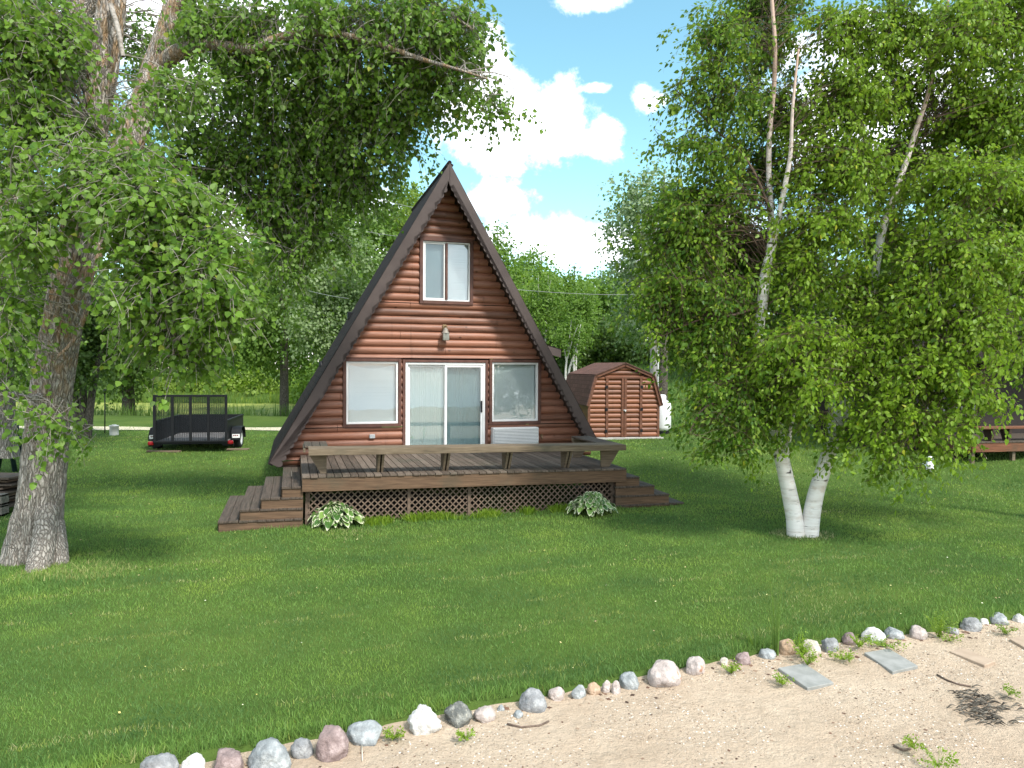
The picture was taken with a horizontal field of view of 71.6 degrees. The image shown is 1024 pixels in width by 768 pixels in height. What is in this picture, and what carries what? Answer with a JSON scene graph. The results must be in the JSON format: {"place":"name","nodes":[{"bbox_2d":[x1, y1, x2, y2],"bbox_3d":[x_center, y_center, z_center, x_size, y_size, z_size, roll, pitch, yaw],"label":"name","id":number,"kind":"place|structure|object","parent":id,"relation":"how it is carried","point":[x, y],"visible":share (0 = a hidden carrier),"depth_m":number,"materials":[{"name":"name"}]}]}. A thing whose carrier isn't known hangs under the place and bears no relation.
{"place":"outdoors","nodes":[
{"label":"outdoors","id":0,"kind":"place"},
{"bbox_2d":[0,364,1023,767],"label":"lawn","id":1,"kind":"structure","parent":0,"point":[210,754],"depth_m":8.91,"materials":[{"name":"green plant"}]},
{"bbox_2d":[0,473,18,507],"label":"lumber pile","id":2,"kind":"object","parent":1,"relation":"on","point":[8,482],"visible":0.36,"depth_m":13.49,"materials":[{"name":"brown wood"}]},
{"bbox_2d":[0,425,21,471],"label":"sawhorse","id":3,"kind":"object","parent":1,"relation":"on","point":[13,465],"visible":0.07,"depth_m":17.52,"materials":[{"name":"black paint"}]},
{"bbox_2d":[20,269,150,439],"bbox_3d":[-13.286,-0.950,22.382,6.853,6.015,3.838,2,2,44],"label":"dark tree","id":4,"kind":"object","parent":1,"relation":"on","point":[91,354],"visible":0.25,"depth_m":21.70,"materials":[{"name":"green plant"}]},
{"bbox_2d":[0,0,243,458],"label":"cottonwood tree","id":5,"kind":"object","parent":1,"relation":"on","point":[135,49],"visible":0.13,"depth_m":15.94,"materials":[{"name":"green plant"}]},
{"bbox_2d":[87,323,190,415],"bbox_3d":[-19.588,-1.534,35.819,5.731,7.213,9.906,-1,2,-32],"label":"pond tree","id":6,"kind":"object","parent":1,"relation":"on","point":[127,395],"visible":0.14,"depth_m":34.21,"materials":[{"name":"green plant"}]},
{"bbox_2d":[19,426,280,429],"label":"gravel path","id":7,"kind":"structure","parent":1,"relation":"on","point":[147,428],"depth_m":26.22,"materials":[{"name":"grey gravel"}]},
{"bbox_2d":[15,388,293,403],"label":"marsh grass","id":8,"kind":"structure","parent":1,"relation":"on","point":[238,397],"depth_m":50.88,"materials":[{"name":"green plant"}]},
{"bbox_2d":[17,401,294,415],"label":"reeds","id":9,"kind":"object","parent":1,"relation":"on","point":[138,412],"visible":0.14,"depth_m":34.51,"materials":[{"name":"green plant"}]},
{"bbox_2d":[140,752,178,767],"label":"rock","id":10,"kind":"object","parent":1,"relation":"on","point":[165,760],"visible":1,"depth_m":4.96,"materials":[{"name":"grey stone"}]},
{"bbox_2d":[136,369,184,394],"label":"bush","id":11,"kind":"object","parent":1,"relation":"on","point":[160,384],"visible":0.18,"depth_m":57.23,"materials":[{"name":"green plant"}]},
{"bbox_2d":[162,366,211,393],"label":"bush","id":12,"kind":"object","parent":1,"relation":"on","point":[185,387],"visible":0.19,"depth_m":56.91,"materials":[{"name":"green plant"}]},
{"bbox_2d":[148,395,245,448],"bbox_3d":[-9.363,1.193,21.737,2.490,1.880,3.775,0,1,-11],"label":"utility trailer","id":13,"kind":"object","parent":1,"relation":"on","point":[204,428],"visible":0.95,"depth_m":19.98,"materials":[{"name":"black paint"}]},
{"bbox_2d":[192,358,253,395],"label":"bush","id":14,"kind":"object","parent":1,"relation":"on","point":[218,386],"visible":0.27,"depth_m":55.79,"materials":[{"name":"green plant"}]},
{"bbox_2d":[219,366,294,398],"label":"bush","id":15,"kind":"object","parent":1,"relation":"on","point":[262,386],"visible":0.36,"depth_m":55.79,"materials":[{"name":"green plant"}]},
{"bbox_2d":[0,0,545,572],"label":"cottonwood tree","id":16,"kind":"object","parent":1,"relation":"on","point":[168,240],"visible":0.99,"depth_m":9.97,"materials":[{"name":"green plant"}]},
{"bbox_2d":[220,215,359,415],"bbox_3d":[-11.895,-3.974,37.201,8.820,12.258,8.404,0,1,0],"label":"maple tree","id":17,"kind":"object","parent":1,"relation":"on","point":[265,357],"visible":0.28,"depth_m":35.72,"materials":[{"name":"green plant"}]},
{"bbox_2d":[279,358,318,403],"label":"bush","id":18,"kind":"object","parent":1,"relation":"on","point":[297,395],"visible":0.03,"depth_m":49.52,"materials":[{"name":"green plant"}]},
{"bbox_2d":[273,224,386,367],"bbox_3d":[-7.966,-2.626,32.858,5.977,8.895,6.108,0,1,0],"label":"silver maple tree","id":19,"kind":"object","parent":1,"relation":"on","point":[320,325],"visible":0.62,"depth_m":31.35,"materials":[{"name":"green plant"}]},
{"bbox_2d":[303,500,365,530],"bbox_3d":[-3.162,2.308,12.697,1.057,0.468,1.071,-1,2,-39],"label":"hosta","id":20,"kind":"object","parent":1,"relation":"on","point":[336,511],"visible":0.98,"depth_m":12.45,"materials":[{"name":"green plant"}]},
{"bbox_2d":[321,198,411,317],"bbox_3d":[-8.541,-4.728,39.760,6.776,13.667,9.396,-1,2,-37],"label":"aspen tree","id":21,"kind":"object","parent":1,"relation":"on","point":[374,228],"visible":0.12,"depth_m":38.76,"materials":[{"name":"green plant"}]},
{"bbox_2d":[373,172,428,261],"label":"aspen tree","id":22,"kind":"object","parent":1,"relation":"on","point":[412,196],"visible":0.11,"depth_m":41.25,"materials":[{"name":"green plant"}]},
{"bbox_2d":[268,160,595,493],"bbox_3d":[-2.117,-1.177,17.863,7.490,7.541,4.795,0,1,-17],"label":"frame cabin","id":23,"kind":"object","parent":1,"relation":"on","point":[439,339],"visible":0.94,"depth_m":16.12,"materials":[{"name":"brown wood"}]},
{"bbox_2d":[343,358,400,427],"bbox_3d":[-3.106,0.190,15.756,1.269,1.515,0.265,0,1,-17],"label":"window","id":24,"kind":"structure","parent":23,"relation":"in","point":[371,386],"depth_m":15.77,"materials":[{"name":"white glass"}]},
{"bbox_2d":[402,359,487,444],"bbox_3d":[-1.538,0.536,16.276,1.970,2.200,0.295,0,1,-17],"label":"sliding door","id":25,"kind":"structure","parent":23,"relation":"in","point":[445,401],"depth_m":16.27,"materials":[{"name":"glass"}]},
{"bbox_2d":[419,237,473,304],"bbox_3d":[-1.507,-2.551,16.177,1.233,1.485,0.265,0,1,-17],"label":"window","id":26,"kind":"structure","parent":23,"relation":"in","point":[446,264],"depth_m":16.18,"materials":[{"name":"glass"}]},
{"bbox_2d":[488,359,540,424],"bbox_3d":[0.050,0.183,16.731,1.269,1.515,0.265,0,1,-17],"label":"window","id":27,"kind":"structure","parent":23,"relation":"in","point":[514,385],"depth_m":16.75,"materials":[{"name":"glass"}]},
{"bbox_2d":[218,436,683,531],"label":"deck","id":28,"kind":"structure","parent":1,"relation":"on","point":[279,499],"depth_m":13.49,"materials":[{"name":"brown wood"}]},
{"bbox_2d":[355,502,603,526],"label":"weeds","id":29,"kind":"object","parent":1,"relation":"on","point":[371,521],"visible":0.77,"depth_m":13.03,"materials":[{"name":"green plant"}]},
{"bbox_2d":[482,218,544,305],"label":"young tree","id":30,"kind":"object","parent":1,"relation":"on","point":[500,245],"visible":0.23,"depth_m":44.48,"materials":[{"name":"green plant"}]},
{"bbox_2d":[505,243,548,290],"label":"hill tree","id":31,"kind":"object","parent":1,"relation":"on","point":[531,270],"visible":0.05,"depth_m":77.62,"materials":[{"name":"green plant"}]},
{"bbox_2d":[517,268,559,327],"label":"hill tree","id":32,"kind":"object","parent":1,"relation":"on","point":[528,288],"visible":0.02,"depth_m":60.91,"materials":[{"name":"green plant"}]},
{"bbox_2d":[513,244,569,329],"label":"hill tree","id":33,"kind":"object","parent":1,"relation":"on","point":[541,262],"visible":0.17,"depth_m":82.31,"materials":[{"name":"green plant"}]},
{"bbox_2d":[516,264,567,341],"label":"slim birch","id":34,"kind":"object","parent":1,"relation":"on","point":[542,317],"visible":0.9,"depth_m":49.28,"materials":[{"name":"green plant"}]},
{"bbox_2d":[548,263,596,324],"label":"hill tree","id":35,"kind":"object","parent":1,"relation":"on","point":[569,282],"visible":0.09,"depth_m":84.81,"materials":[{"name":"green plant"}]},
{"bbox_2d":[543,330,602,375],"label":"understory tree","id":36,"kind":"object","parent":1,"relation":"on","point":[561,361],"visible":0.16,"depth_m":51.09,"materials":[{"name":"green plant"}]},
{"bbox_2d":[546,305,600,378],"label":"slim birch","id":37,"kind":"object","parent":1,"relation":"on","point":[569,338],"visible":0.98,"depth_m":43.85,"materials":[{"name":"green plant"}]},
{"bbox_2d":[553,275,609,370],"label":"slim birch","id":38,"kind":"object","parent":1,"relation":"on","point":[577,300],"visible":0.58,"depth_m":48.30,"materials":[{"name":"green plant"}]},
{"bbox_2d":[566,491,617,516],"bbox_3d":[1.509,2.269,13.552,1.011,0.455,1.034,0,1,0],"label":"hosta","id":39,"kind":"object","parent":1,"relation":"on","point":[593,500],"visible":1,"depth_m":13.37,"materials":[{"name":"green plant"}]},
{"bbox_2d":[559,269,628,343],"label":"hill tree","id":40,"kind":"object","parent":1,"relation":"on","point":[603,290],"visible":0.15,"depth_m":58.51,"materials":[{"name":"green plant"}]},
{"bbox_2d":[563,261,643,340],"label":"hill tree","id":41,"kind":"object","parent":1,"relation":"on","point":[605,278],"visible":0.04,"depth_m":81.43,"materials":[{"name":"green plant"}]},
{"bbox_2d":[578,305,634,364],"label":"understory tree","id":42,"kind":"object","parent":1,"relation":"on","point":[599,354],"visible":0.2,"depth_m":52.55,"materials":[{"name":"green plant"}]},
{"bbox_2d":[566,362,663,439],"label":"storage shed","id":43,"kind":"structure","parent":1,"relation":"on","point":[617,401],"depth_m":23.51,"materials":[{"name":"brown wood"}]},
{"bbox_2d":[605,379,623,436],"bbox_3d":[3.376,0.789,23.453,0.647,1.940,0.105,0,1,-10],"label":"door","id":44,"kind":"structure","parent":43,"relation":"in","point":[614,413],"depth_m":23.45,"materials":[{"name":"brown wood"}]},
{"bbox_2d":[624,379,642,436],"bbox_3d":[4.022,0.790,23.565,0.647,1.940,0.105,0,1,-10],"label":"door","id":45,"kind":"structure","parent":43,"relation":"in","point":[633,388],"depth_m":23.56,"materials":[{"name":"brown wood"}]},
{"bbox_2d":[593,308,682,366],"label":"understory tree","id":46,"kind":"object","parent":1,"relation":"on","point":[628,355],"visible":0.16,"depth_m":50.65,"materials":[{"name":"green plant"}]},
{"bbox_2d":[650,229,658,386],"bbox_3d":[5.699,-2.249,28.459,0.329,8.500,0.299,0,2,-27],"label":"utility pole","id":47,"kind":"object","parent":1,"relation":"on","point":[654,369],"visible":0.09,"depth_m":28.39,"materials":[{"name":"brown wood"}]},
{"bbox_2d":[586,147,740,400],"bbox_3d":[6.232,-3.746,29.792,6.161,11.316,6.340,0,1,0],"label":"silver maple tree","id":48,"kind":"object","parent":1,"relation":"on","point":[626,208],"visible":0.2,"depth_m":29.51,"materials":[{"name":"green plant"}]},
{"bbox_2d":[659,394,670,434],"bbox_3d":[5.394,1.112,25.635,0.690,1.470,0.690,0,1,0],"label":"propane tank","id":49,"kind":"object","parent":1,"relation":"on","point":[664,414],"visible":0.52,"depth_m":25.32,"materials":[{"name":"metal"}]},
{"bbox_2d":[585,358,813,431],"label":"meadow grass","id":50,"kind":"structure","parent":1,"relation":"on","point":[677,416],"depth_m":37.16,"materials":[{"name":"green plant"}]},
{"bbox_2d":[681,208,793,382],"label":"lawn tree","id":51,"kind":"object","parent":1,"relation":"on","point":[688,381],"visible":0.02,"depth_m":43.15,"materials":[{"name":"green plant"}]},
{"bbox_2d":[742,620,770,649],"bbox_3d":[2.493,2.550,7.193,0.385,0.311,0.303,1,2,20],"label":"weed","id":52,"kind":"object","parent":1,"relation":"on","point":[751,640],"visible":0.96,"depth_m":7.18,"materials":[{"name":"green plant"}]},
{"bbox_2d":[754,206,861,369],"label":"lawn tree","id":53,"kind":"object","parent":1,"relation":"on","point":[794,312],"visible":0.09,"depth_m":40.91,"materials":[{"name":"green plant"}]},
{"bbox_2d":[598,0,1023,537],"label":"birch tree","id":54,"kind":"object","parent":1,"relation":"on","point":[753,359],"visible":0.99,"depth_m":11.48,"materials":[{"name":"green plant"}]},
{"bbox_2d":[841,632,857,645],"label":"rock","id":55,"kind":"object","parent":1,"relation":"on","point":[845,639],"visible":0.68,"depth_m":7.42,"materials":[{"name":"stone"}]},
{"bbox_2d":[824,205,937,323],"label":"lawn tree","id":56,"kind":"object","parent":1,"relation":"on","point":[882,270],"visible":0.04,"depth_m":40.99,"materials":[{"name":"green plant"}]},
{"bbox_2d":[884,627,904,639],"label":"rock","id":57,"kind":"object","parent":1,"relation":"on","point":[892,632],"visible":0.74,"depth_m":7.56,"materials":[{"name":"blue stone"}]},
{"bbox_2d":[814,290,1023,463],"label":"dark cabin","id":58,"kind":"object","parent":1,"relation":"on","point":[1015,428],"visible":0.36,"depth_m":21.25,"materials":[{"name":"brown wood"}]},
{"bbox_2d":[903,179,1016,296],"bbox_3d":[25.968,-5.808,39.996,8.355,15.098,11.699,1,2,25],"label":"lawn tree","id":59,"kind":"object","parent":1,"relation":"on","point":[956,224],"visible":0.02,"depth_m":39.88,"materials":[{"name":"green plant"}]},
{"bbox_2d":[960,617,982,631],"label":"rock","id":60,"kind":"object","parent":1,"relation":"on","point":[971,624],"visible":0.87,"depth_m":7.83,"materials":[{"name":"grey stone"}]},
{"bbox_2d":[923,0,1023,397],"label":"birch tree","id":61,"kind":"object","parent":1,"relation":"on","point":[1015,78],"visible":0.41,"depth_m":11.95,"materials":[{"name":"green plant"}]},
{"bbox_2d":[990,612,1008,624],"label":"rock","id":62,"kind":"object","parent":1,"relation":"on","point":[998,618],"visible":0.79,"depth_m":8.02,"materials":[{"name":"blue stone"}]},
{"bbox_2d":[1,0,1023,368],"label":"sky","id":63,"kind":"structure","parent":0,"point":[586,68],"materials":[{"name":"blue"}]},
{"bbox_2d":[179,620,1023,767],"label":"sand","id":64,"kind":"structure","parent":0,"point":[804,739],"depth_m":5.78,"materials":[{"name":"beige sand"}]},
{"bbox_2d":[180,752,204,767],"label":"rock","id":65,"kind":"object","parent":64,"relation":"on","point":[196,760],"visible":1,"depth_m":4.98,"materials":[{"name":"white stone"}]},
{"bbox_2d":[214,748,243,767],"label":"rock","id":66,"kind":"object","parent":64,"relation":"on","point":[229,758],"visible":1,"depth_m":5.01,"materials":[{"name":"stone"}]},
{"bbox_2d":[248,737,291,767],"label":"rock","id":67,"kind":"object","parent":64,"relation":"on","point":[271,752],"visible":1,"depth_m":5.04,"materials":[{"name":"white stone"}]},
{"bbox_2d":[290,737,313,758],"bbox_3d":[-1.558,2.722,5.271,0.167,0.191,0.140,0,1,-10],"label":"rock","id":68,"kind":"object","parent":64,"relation":"on","point":[301,747],"visible":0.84,"depth_m":5.22,"materials":[{"name":"grey stone"}]},
{"bbox_2d":[316,725,348,762],"bbox_3d":[-1.337,2.709,5.271,0.248,0.348,0.186,0,1,-3],"label":"rock","id":69,"kind":"object","parent":64,"relation":"on","point":[332,744],"visible":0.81,"depth_m":5.21,"materials":[{"name":"stone"}]},
{"bbox_2d":[347,720,381,746],"bbox_3d":[-1.145,2.708,5.490,0.275,0.196,0.227,0,1,2],"label":"rock","id":70,"kind":"object","parent":64,"relation":"on","point":[365,733],"visible":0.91,"depth_m":5.44,"materials":[{"name":"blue stone"}]},
{"bbox_2d":[382,725,405,739],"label":"weed","id":71,"kind":"object","parent":64,"relation":"on","point":[388,732],"visible":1,"depth_m":5.47,"materials":[{"name":"green plant"}]},
{"bbox_2d":[407,704,441,735],"bbox_3d":[-0.695,2.697,5.631,0.275,0.300,0.196,0,1,-7],"label":"rock","id":72,"kind":"object","parent":64,"relation":"on","point":[423,719],"visible":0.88,"depth_m":5.57,"materials":[{"name":"white stone"}]},
{"bbox_2d":[444,701,471,727],"bbox_3d":[-0.437,2.710,5.755,0.231,0.269,0.197,0,1,2],"label":"rock","id":73,"kind":"object","parent":64,"relation":"on","point":[458,714],"visible":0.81,"depth_m":5.70,"materials":[{"name":"stone"}]},
{"bbox_2d":[455,727,475,740],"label":"weed","id":74,"kind":"object","parent":64,"relation":"on","point":[460,734],"visible":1,"depth_m":5.48,"materials":[{"name":"green plant"}]},
{"bbox_2d":[474,705,495,722],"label":"rock","id":75,"kind":"object","parent":64,"relation":"on","point":[485,714],"visible":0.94,"depth_m":5.78,"materials":[{"name":"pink stone"}]},
{"bbox_2d":[519,687,546,712],"bbox_3d":[0.175,2.704,6.005,0.233,0.257,0.173,1,2,21],"label":"rock","id":76,"kind":"object","parent":64,"relation":"on","point":[532,700],"visible":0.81,"depth_m":5.95,"materials":[{"name":"grey stone"}]},
{"bbox_2d":[548,687,564,700],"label":"rock","id":77,"kind":"object","parent":64,"relation":"on","point":[556,693],"visible":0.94,"depth_m":6.14,"materials":[{"name":"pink stone"}]},
{"bbox_2d":[571,685,585,698],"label":"rock","id":78,"kind":"object","parent":64,"relation":"on","point":[578,692],"visible":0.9,"depth_m":6.18,"materials":[{"name":"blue stone"}]},
{"bbox_2d":[587,682,600,694],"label":"rock","id":79,"kind":"object","parent":64,"relation":"on","point":[593,688],"visible":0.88,"depth_m":6.25,"materials":[{"name":"beige stone"}]},
{"bbox_2d":[619,671,638,689],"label":"rock","id":80,"kind":"object","parent":64,"relation":"on","point":[628,680],"visible":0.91,"depth_m":6.37,"materials":[{"name":"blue stone"}]},
{"bbox_2d":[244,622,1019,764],"bbox_3d":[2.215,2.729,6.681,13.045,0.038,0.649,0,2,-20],"label":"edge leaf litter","id":81,"kind":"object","parent":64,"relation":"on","point":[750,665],"visible":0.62,"depth_m":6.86,"materials":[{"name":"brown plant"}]},
{"bbox_2d":[647,659,680,686],"bbox_3d":[1.393,2.677,6.501,0.319,0.291,0.274,0,1,-6],"label":"rock","id":82,"kind":"object","parent":64,"relation":"on","point":[663,673],"visible":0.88,"depth_m":6.42,"materials":[{"name":"stone"}]},
{"bbox_2d":[313,623,1023,767],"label":"pebbles","id":83,"kind":"object","parent":64,"relation":"on","point":[624,737],"visible":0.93,"depth_m":5.72,"materials":[{"name":"beige stone"}]},
{"bbox_2d":[686,656,704,675],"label":"rock","id":84,"kind":"object","parent":64,"relation":"on","point":[695,665],"visible":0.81,"depth_m":6.68,"materials":[{"name":"stone"}]},
{"bbox_2d":[735,652,750,664],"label":"rock","id":85,"kind":"object","parent":64,"relation":"on","point":[743,658],"visible":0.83,"depth_m":6.91,"materials":[{"name":"stone"}]},
{"bbox_2d":[759,648,775,659],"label":"rock","id":86,"kind":"object","parent":64,"relation":"on","point":[768,653],"visible":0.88,"depth_m":7.04,"materials":[{"name":"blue stone"}]},
{"bbox_2d":[768,567,784,655],"bbox_3d":[2.635,2.237,7.113,0.202,0.943,0.189,1,2,36],"label":"weed","id":87,"kind":"object","parent":64,"relation":"on","point":[776,642],"visible":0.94,"depth_m":7.10,"materials":[{"name":"green plant"}]},
{"bbox_2d":[772,670,794,685],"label":"weed","id":88,"kind":"object","parent":64,"relation":"on","point":[781,680],"visible":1,"depth_m":6.44,"materials":[{"name":"green plant"}]},
{"bbox_2d":[779,638,795,654],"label":"rock","id":89,"kind":"object","parent":64,"relation":"on","point":[785,648],"visible":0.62,"depth_m":7.13,"materials":[{"name":"beige stone"}]},
{"bbox_2d":[787,628,812,656],"bbox_3d":[2.891,2.591,7.056,0.256,0.261,0.218,0,1,-16],"label":"weed","id":90,"kind":"object","parent":64,"relation":"on","point":[803,649],"visible":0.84,"depth_m":7.03,"materials":[{"name":"green plant"}]},
{"bbox_2d":[778,664,833,690],"bbox_3d":[2.752,2.745,6.649,0.315,0.040,0.469,0,1,-14],"label":"paver","id":91,"kind":"object","parent":64,"relation":"on","point":[807,677],"visible":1,"depth_m":6.61,"materials":[{"name":"grey stone"}]},
{"bbox_2d":[794,648,821,664],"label":"weed","id":92,"kind":"object","parent":64,"relation":"on","point":[811,658],"visible":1,"depth_m":6.89,"materials":[{"name":"green plant"}]},
{"bbox_2d":[799,639,820,655],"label":"rock","id":93,"kind":"object","parent":64,"relation":"on","point":[815,645],"visible":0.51,"depth_m":7.11,"materials":[{"name":"beige stone"}]},
{"bbox_2d":[821,638,838,652],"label":"rock","id":94,"kind":"object","parent":64,"relation":"on","point":[831,644],"visible":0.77,"depth_m":7.22,"materials":[{"name":"grey stone"}]},
{"bbox_2d":[827,646,857,661],"bbox_3d":[3.268,2.675,7.013,0.289,0.104,0.301,0,1,0],"label":"weed","id":95,"kind":"object","parent":64,"relation":"on","point":[848,656],"visible":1,"depth_m":7.02,"materials":[{"name":"green plant"}]},
{"bbox_2d":[846,633,875,646],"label":"weed","id":96,"kind":"object","parent":64,"relation":"on","point":[860,643],"visible":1,"depth_m":7.26,"materials":[{"name":"green plant"}]},
{"bbox_2d":[861,627,885,643],"bbox_3d":[3.810,2.684,7.494,0.242,0.238,0.162,0,1,3],"label":"rock","id":97,"kind":"object","parent":64,"relation":"on","point":[879,634],"visible":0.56,"depth_m":7.45,"materials":[{"name":"white stone"}]},
{"bbox_2d":[865,633,910,650],"bbox_3d":[3.853,2.670,7.337,0.403,0.100,0.447,0,1,0],"label":"weed","id":98,"kind":"object","parent":64,"relation":"on","point":[878,643],"visible":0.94,"depth_m":7.33,"materials":[{"name":"green plant"}]},
{"bbox_2d":[864,649,917,674],"bbox_3d":[3.736,2.737,7.003,0.336,0.040,0.511,0,1,-8],"label":"paver","id":99,"kind":"object","parent":64,"relation":"on","point":[891,661],"visible":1,"depth_m":6.96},
{"bbox_2d":[902,734,923,750],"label":"weed","id":100,"kind":"object","parent":64,"relation":"on","point":[910,743],"visible":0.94,"depth_m":5.39,"materials":[{"name":"green plant"}]},
{"bbox_2d":[909,625,928,639],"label":"rock","id":101,"kind":"object","parent":64,"relation":"on","point":[918,632],"visible":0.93,"depth_m":7.61,"materials":[{"name":"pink stone"}]},
{"bbox_2d":[913,745,960,767],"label":"weed","id":102,"kind":"object","parent":64,"relation":"on","point":[945,764],"visible":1,"depth_m":5.14,"materials":[{"name":"green plant"}]},
{"bbox_2d":[924,609,958,637],"bbox_3d":[4.571,2.577,7.586,0.322,0.280,0.261,0,1,0],"label":"weed","id":103,"kind":"object","parent":64,"relation":"on","point":[940,626],"visible":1,"depth_m":7.59,"materials":[{"name":"green plant"}]},
{"bbox_2d":[949,648,994,667],"bbox_3d":[4.620,2.746,7.109,0.206,0.040,0.373,0,2,-21],"label":"paver","id":104,"kind":"object","parent":64,"relation":"on","point":[975,658],"visible":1,"depth_m":7.08,"materials":[{"name":"beige stone"}]},
{"bbox_2d":[947,684,1023,726],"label":"washed up weed","id":105,"kind":"object","parent":64,"relation":"on","point":[983,702],"visible":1,"depth_m":6.06,"materials":[{"name":"brown plant"}]},
{"bbox_2d":[1009,636,1023,648],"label":"paver","id":106,"kind":"object","parent":64,"relation":"on","point":[1018,641],"visible":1,"depth_m":7.51,"materials":[{"name":"beige stone"}]},
{"bbox_2d":[245,630,1019,767],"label":"dry leaf scraps","id":107,"kind":"object","parent":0,"point":[732,707],"visible":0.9,"depth_m":5.68,"materials":[{"name":"brown plant"}]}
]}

